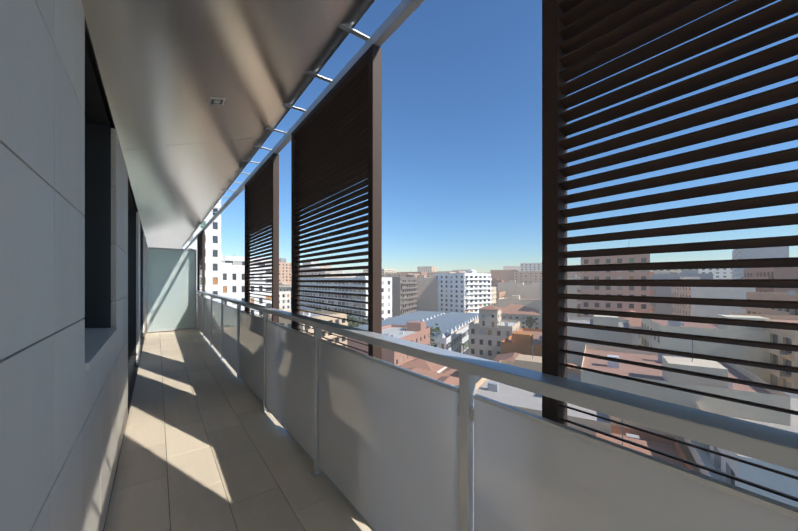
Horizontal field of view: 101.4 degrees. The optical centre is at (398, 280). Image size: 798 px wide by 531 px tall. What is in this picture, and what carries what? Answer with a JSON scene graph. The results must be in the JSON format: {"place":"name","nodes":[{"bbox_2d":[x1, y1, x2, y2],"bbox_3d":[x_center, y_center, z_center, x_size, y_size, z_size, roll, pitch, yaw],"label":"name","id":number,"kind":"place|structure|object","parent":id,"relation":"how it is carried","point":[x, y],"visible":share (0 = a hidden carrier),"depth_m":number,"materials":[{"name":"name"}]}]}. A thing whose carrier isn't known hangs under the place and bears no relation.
{"place":"outdoors","nodes":[
{"label":"outdoors","id":0,"kind":"place"},
{"bbox_2d":[103,329,371,530],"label":"balcony floor tiles","id":1,"kind":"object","parent":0,"point":[208,444],"visible":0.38,"depth_m":2.51,"materials":[{"name":"grey tile"}]},
{"bbox_2d":[84,28,143,327],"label":"facade backing wall","id":2,"kind":"structure","parent":1,"relation":"on","point":[96,109],"depth_m":2.08,"materials":[{"name":"black"}]},
{"bbox_2d":[0,0,146,530],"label":"facade stone panels","id":3,"kind":"object","parent":2,"relation":"attached to","point":[63,415],"visible":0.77,"depth_m":0.93,"materials":[{"name":"grey stone"}]},
{"bbox_2d":[82,121,143,411],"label":"windows and doors","id":4,"kind":"structure","parent":2,"relation":"attached to","point":[97,233],"depth_m":2.33,"materials":[{"name":"grey"}]},
{"bbox_2d":[82,0,374,248],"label":"ceiling","id":5,"kind":"structure","parent":2,"relation":"attached to","point":[167,70],"depth_m":2.05,"materials":[{"name":"white paint"}]},
{"bbox_2d":[209,98,224,104],"bbox_3d":[-1.290,-1.266,2.314,0.094,0.029,0.096,0,0,-37],"label":"ceiling downlight","id":6,"kind":"object","parent":5,"relation":"on","point":[215,101],"visible":1,"depth_m":2.31,"materials":[{"name":"white paint"}]},
{"bbox_2d":[181,0,424,248],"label":"louvre track and brackets","id":7,"kind":"structure","parent":5,"relation":"attached to","point":[398,16],"depth_m":2.19,"materials":[{"name":"silver metal"}]},
{"bbox_2d":[197,231,204,296],"bbox_3d":[-5.624,0.190,9.271,0.060,3.040,1.380,0,0,-37],"label":"louvre panel","id":8,"kind":"object","parent":7,"relation":"attached to","point":[200,249],"visible":0.6,"depth_m":9.16,"materials":[{"name":"brown wood"}]},
{"bbox_2d":[245,153,278,323],"bbox_3d":[-1.694,0.190,3.968,0.060,3.040,1.380,0,0,-37],"label":"louvre panel","id":9,"kind":"object","parent":7,"relation":"attached to","point":[261,199],"visible":0.5,"depth_m":3.78,"materials":[{"name":"brown wood"}]},
{"bbox_2d":[291,44,381,359],"bbox_3d":[-0.533,0.190,2.401,0.060,3.040,1.380,0,0,-37],"label":"louvre panel","id":10,"kind":"object","parent":7,"relation":"attached to","point":[336,137],"visible":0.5,"depth_m":2.16,"materials":[{"name":"brown wood"}]},
{"bbox_2d":[542,0,797,501],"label":"louvre panel","id":11,"kind":"object","parent":7,"relation":"attached to","point":[577,35],"visible":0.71,"depth_m":0.80,"materials":[{"name":"brown wood"}]},
{"bbox_2d":[147,247,196,331],"bbox_3d":[-6.162,0.245,8.884,1.115,2.230,0.040,0,0,-37],"label":"partition panel","id":12,"kind":"object","parent":1,"relation":"on","point":[171,289],"visible":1,"depth_m":8.87,"materials":[{"name":"white glass"}]},
{"bbox_2d":[196,290,797,530],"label":"balustrade posts","id":13,"kind":"object","parent":1,"relation":"on","point":[775,446],"visible":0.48,"depth_m":0.97,"materials":[{"name":"grey metal"}]},
{"bbox_2d":[198,295,797,530],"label":"glass balustrade","id":14,"kind":"object","parent":13,"relation":"attached to","point":[388,453],"visible":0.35,"depth_m":1.31,"materials":[{"name":"glass"}]},
{"bbox_2d":[221,0,797,272],"label":"sky","id":15,"kind":"structure","parent":0,"point":[462,79],"materials":[{"name":"blue"}]},
{"label":"ground surface","id":16,"kind":"structure","parent":0,"visible":0},
{"bbox_2d":[314,309,535,352],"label":"trees","id":17,"kind":"object","parent":16,"relation":"on","point":[529,321],"visible":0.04,"depth_m":127.30,"materials":[{"name":"green plant"}]},
{"bbox_2d":[182,199,797,507],"bbox_3d":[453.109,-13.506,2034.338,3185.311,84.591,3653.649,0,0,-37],"label":"city buildings","id":18,"kind":"structure","parent":16,"relation":"on","point":[483,315],"depth_m":84.89,"materials":[{"name":"paint"}]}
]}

